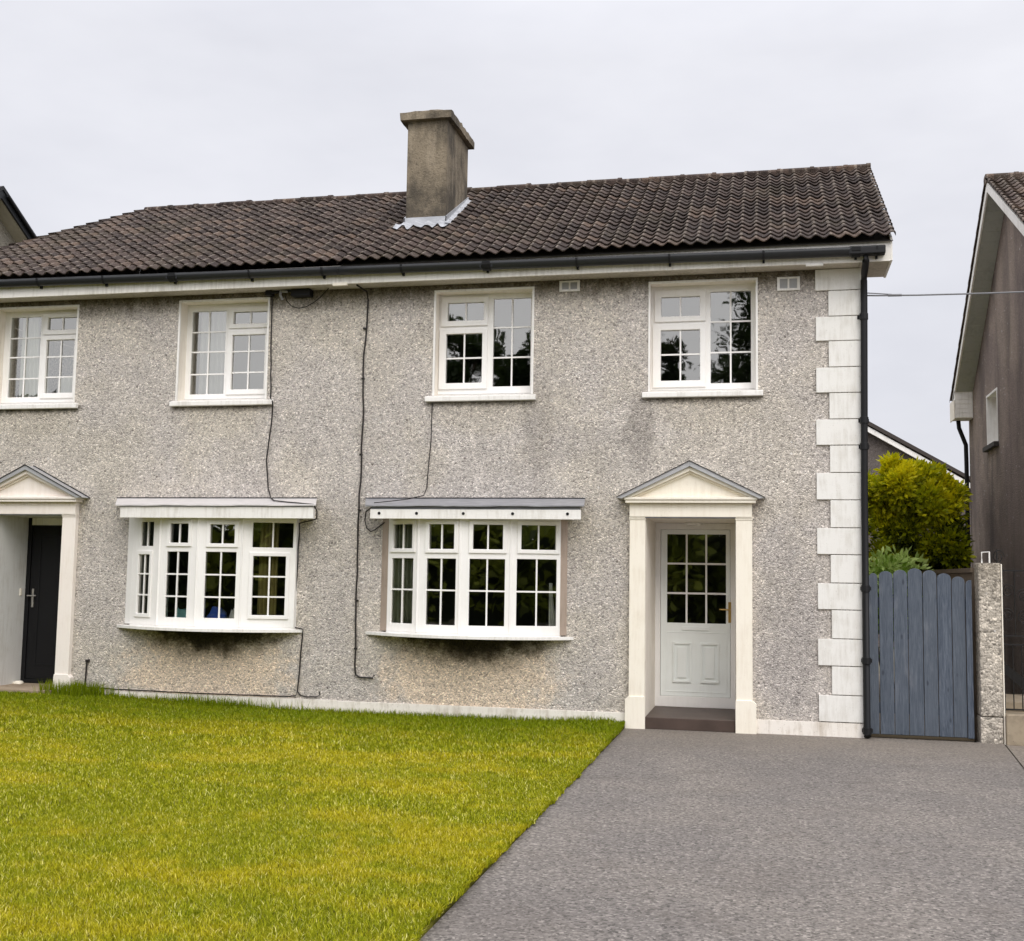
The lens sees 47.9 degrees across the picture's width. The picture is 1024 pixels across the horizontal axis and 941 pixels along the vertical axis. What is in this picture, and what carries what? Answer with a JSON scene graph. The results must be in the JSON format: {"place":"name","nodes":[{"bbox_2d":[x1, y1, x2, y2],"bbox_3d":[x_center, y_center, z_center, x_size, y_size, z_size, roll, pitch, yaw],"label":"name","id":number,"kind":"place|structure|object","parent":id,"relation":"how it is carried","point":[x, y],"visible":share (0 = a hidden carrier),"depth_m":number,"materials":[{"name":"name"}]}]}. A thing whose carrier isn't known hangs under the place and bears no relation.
{"place":"outdoors","nodes":[
{"label":"outdoors","id":0,"kind":"place"},
{"bbox_2d":[12,681,23,683],"bbox_3d":[-6.314,2.707,14.726,0.137,0.041,0.103,0,-5,13],"label":"loose stone","id":1,"kind":"object","parent":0,"point":[18,682],"visible":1,"depth_m":14.69,"materials":[{"name":"white stone"}]},
{"bbox_2d":[0,186,72,347],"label":"house","id":2,"kind":"structure","parent":0,"point":[15,227],"depth_m":20.60,"materials":[{"name":"grey concrete"}]},
{"bbox_2d":[173,608,185,617],"bbox_3d":[-3.906,1.736,13.668,0.266,0.223,0.137,0,-5,13],"label":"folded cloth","id":3,"kind":"object","parent":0,"point":[181,612],"visible":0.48,"depth_m":13.62,"materials":[{"name":"teal fabric"}]},
{"bbox_2d":[206,606,226,617],"bbox_3d":[-3.474,1.721,13.543,0.259,0.245,0.158,0,-5,13],"label":"cloth bundle","id":4,"kind":"object","parent":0,"point":[213,613],"visible":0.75,"depth_m":13.50,"materials":[{"name":"blue fabric"}]},
{"bbox_2d":[229,609,233,617],"bbox_3d":[-3.264,1.726,13.479,0.102,0.230,0.099,0,-5,13],"label":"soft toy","id":5,"kind":"object","parent":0,"point":[231,615],"visible":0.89,"depth_m":13.45,"materials":[{"name":"grey fabric"}]},
{"bbox_2d":[0,677,624,940],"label":"lawn","id":6,"kind":"structure","parent":0,"point":[435,921],"depth_m":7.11,"materials":[{"name":"plant"}]},
{"bbox_2d":[0,0,1023,475],"label":"sky","id":7,"kind":"structure","parent":0,"point":[108,108],"materials":[{"name":"white"}]},
{"bbox_2d":[419,728,1023,940],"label":"driveway","id":8,"kind":"structure","parent":0,"point":[653,835],"depth_m":6.99,"materials":[{"name":"grey asphalt"}]},
{"bbox_2d":[974,552,1005,744],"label":"gate pillar","id":9,"kind":"structure","parent":8,"relation":"on","point":[991,727],"depth_m":11.82,"materials":[{"name":"beige paint"}]},
{"bbox_2d":[993,549,1023,712],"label":"iron gate","id":10,"kind":"structure","parent":9,"relation":"attached to","point":[1014,614],"depth_m":11.88,"materials":[{"name":"black metal"}]},
{"bbox_2d":[868,421,971,646],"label":"house","id":11,"kind":"structure","parent":0,"point":[881,441],"depth_m":29.58,"materials":[{"name":"white paint"}]},
{"bbox_2d":[871,673,974,742],"bbox_3d":[5.206,3.223,16.300,1.070,0.030,8.910,0,-5,13],"label":"side passage","id":12,"kind":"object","parent":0,"point":[909,725],"visible":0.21,"depth_m":12.09,"materials":[{"name":"concrete"}]},
{"bbox_2d":[868,468,881,565],"bbox_3d":[5.005,1.638,17.826,1.538,3.398,1.950,0,-5,13],"label":"golden shrub","id":13,"kind":"object","parent":12,"relation":"on","point":[872,528],"visible":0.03,"depth_m":17.27,"materials":[{"name":"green plant"}]},
{"bbox_2d":[868,452,928,688],"bbox_3d":[5.886,1.539,17.649,1.024,3.590,1.950,0,-5,13],"label":"golden shrub","id":14,"kind":"object","parent":12,"relation":"on","point":[893,495],"visible":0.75,"depth_m":17.19,"materials":[{"name":"green plant"}]},
{"bbox_2d":[869,545,930,665],"bbox_3d":[5.198,2.121,16.299,1.390,2.162,1.232,-3,-6,35],"label":"green shrub","id":15,"kind":"object","parent":12,"relation":"on","point":[896,559],"visible":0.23,"depth_m":16.07,"materials":[{"name":"green plant"}]},
{"bbox_2d":[869,568,974,740],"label":"garden gate","id":16,"kind":"structure","parent":12,"relation":"on","point":[916,691],"depth_m":12.04,"materials":[{"name":"grey wood"}]},
{"bbox_2d":[1006,745,1023,768],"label":"path","id":17,"kind":"structure","parent":0,"point":[1017,752],"depth_m":11.18,"materials":[{"name":"concrete"}]},
{"bbox_2d":[1002,694,1023,745],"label":"concrete step","id":18,"kind":"object","parent":17,"relation":"on","point":[1014,722],"visible":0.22,"depth_m":11.68,"materials":[{"name":"beige concrete"}]},
{"bbox_2d":[1005,664,1023,689],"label":"handrail","id":19,"kind":"object","parent":18,"relation":"on","point":[1017,676],"depth_m":12.69,"materials":[{"name":"black metal"}]},
{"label":"ground","id":20,"kind":"structure","parent":0,"visible":0},
{"bbox_2d":[0,191,431,710],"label":"semi detached house","id":21,"kind":"structure","parent":20,"relation":"on","point":[117,448],"depth_m":14.09,"materials":[{"name":"paint"}]},
{"bbox_2d":[19,318,40,396],"bbox_3d":[-6.221,-1.455,14.936,0.344,1.190,0.064,0,-5,13],"label":"curtain","id":22,"kind":"object","parent":21,"relation":"hanging from","point":[32,364],"visible":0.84,"depth_m":14.93,"materials":[{"name":"white fabric"}]},
{"bbox_2d":[0,305,79,409],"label":"window","id":23,"kind":"structure","parent":21,"relation":"in","point":[8,315],"depth_m":14.77,"materials":[{"name":"white plastic"}]},
{"bbox_2d":[25,526,61,679],"bbox_3d":[-5.876,1.702,14.860,0.819,1.976,0.105,0,-5,13],"label":"front door","id":24,"kind":"structure","parent":21,"relation":"in","point":[46,545],"depth_m":14.91,"materials":[{"name":"wood"}]},
{"bbox_2d":[57,378,72,392],"bbox_3d":[-5.725,-1.036,14.879,0.354,0.360,0.064,0,-5,13],"label":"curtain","id":25,"kind":"object","parent":21,"relation":"hanging from","point":[65,385],"visible":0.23,"depth_m":14.89,"materials":[{"name":"white fabric"}]},
{"bbox_2d":[141,522,153,612],"bbox_3d":[-4.373,1.209,13.932,0.324,1.240,0.064,0,-5,13],"label":"curtain","id":26,"kind":"object","parent":21,"relation":"hanging from","point":[151,531],"visible":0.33,"depth_m":13.95,"materials":[{"name":"beige fabric"}]},
{"bbox_2d":[198,312,226,393],"bbox_3d":[-3.712,-1.466,14.378,0.404,1.190,0.064,0,-5,13],"label":"curtain","id":27,"kind":"object","parent":21,"relation":"hanging from","point":[216,360],"visible":0.77,"depth_m":14.38,"materials":[{"name":"white fabric"}]},
{"bbox_2d":[115,497,316,632],"bbox_3d":[-3.531,1.101,13.653,2.773,1.582,0.634,0,-5,13],"label":"bay window","id":28,"kind":"structure","parent":21,"relation":"in","point":[201,513],"depth_m":13.49,"materials":[{"name":"white plastic"}]},
{"bbox_2d":[169,297,273,406],"bbox_3d":[-3.481,-1.430,14.106,1.343,1.320,0.327,0,-5,13],"label":"window","id":29,"kind":"structure","parent":21,"relation":"in","point":[184,397],"depth_m":14.19,"materials":[{"name":"white plastic"}]},
{"bbox_2d":[257,523,279,614],"bbox_3d":[-2.886,1.205,13.621,0.244,1.240,0.064,0,-5,13],"label":"curtain","id":30,"kind":"object","parent":21,"relation":"hanging from","point":[266,529],"visible":0.69,"depth_m":13.62,"materials":[{"name":"beige fabric"}]},
{"bbox_2d":[333,109,895,738],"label":"semi detached house","id":31,"kind":"structure","parent":20,"relation":"on","point":[627,419],"depth_m":12.97,"materials":[{"name":"paint"}]},
{"bbox_2d":[393,524,412,622],"bbox_3d":[-1.218,1.194,13.220,0.334,1.240,0.064,0,-5,13],"label":"curtain","id":32,"kind":"object","parent":31,"relation":"hanging from","point":[407,594],"visible":0.59,"depth_m":13.21,"materials":[{"name":"grey fabric"}]},
{"bbox_2d":[365,498,584,639],"bbox_3d":[-0.456,1.087,12.968,2.645,1.582,0.634,0,-5,13],"label":"bay window","id":33,"kind":"structure","parent":31,"relation":"in","point":[422,513],"depth_m":12.80,"materials":[{"name":"white plastic"}]},
{"bbox_2d":[425,286,535,401],"bbox_3d":[-0.331,-1.444,13.405,1.305,1.320,0.327,0,-5,13],"label":"window","id":34,"kind":"structure","parent":31,"relation":"in","point":[442,391],"depth_m":13.49,"materials":[{"name":"white plastic"}]},
{"bbox_2d":[549,583,554,625],"bbox_3d":[0.471,1.535,12.862,0.124,0.551,0.034,0,-5,13],"label":"curtain","id":35,"kind":"object","parent":31,"relation":"hanging from","point":[551,613],"visible":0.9,"depth_m":12.87,"materials":[{"name":"grey fabric"}]},
{"bbox_2d":[660,529,730,697],"bbox_3d":[2.159,1.671,13.539,0.820,1.951,0.123,0,-5,13],"label":"front door","id":36,"kind":"structure","parent":31,"relation":"in","point":[695,657],"depth_m":13.52,"materials":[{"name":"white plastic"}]},
{"bbox_2d":[642,277,762,397],"bbox_3d":[2.129,-1.455,12.857,1.318,1.320,0.327,0,-5,13],"label":"window","id":37,"kind":"structure","parent":31,"relation":"in","point":[702,289],"depth_m":12.94,"materials":[{"name":"white plastic"}]},
{"bbox_2d":[867,291,1023,296],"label":"overhead cable","id":38,"kind":"object","parent":31,"relation":"attached to","point":[891,295],"visible":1,"depth_m":12.23,"materials":[{"name":"black rubber"}]},
{"bbox_2d":[873,450,975,570],"bbox_3d":[6.237,1.520,17.584,1.459,3.627,1.868,0,-5,13],"label":"golden shrub","id":39,"kind":"object","parent":20,"relation":"on","point":[943,493],"visible":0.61,"depth_m":17.01,"materials":[{"name":"green plant"}]},
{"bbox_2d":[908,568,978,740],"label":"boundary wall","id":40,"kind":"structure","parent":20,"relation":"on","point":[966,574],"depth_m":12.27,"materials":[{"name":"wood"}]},
{"bbox_2d":[949,171,1023,693],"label":"neighbour house","id":41,"kind":"structure","parent":20,"relation":"on","point":[987,396],"depth_m":16.50,"materials":[{"name":"brown concrete"}]},
{"bbox_2d":[982,387,998,451],"bbox_3d":[7.188,-0.746,17.139,0.209,0.860,0.910,0,-5,13],"label":"side window","id":42,"kind":"structure","parent":41,"relation":"in","point":[991,399],"depth_m":17.51,"materials":[{"name":"white glass"}]}
]}

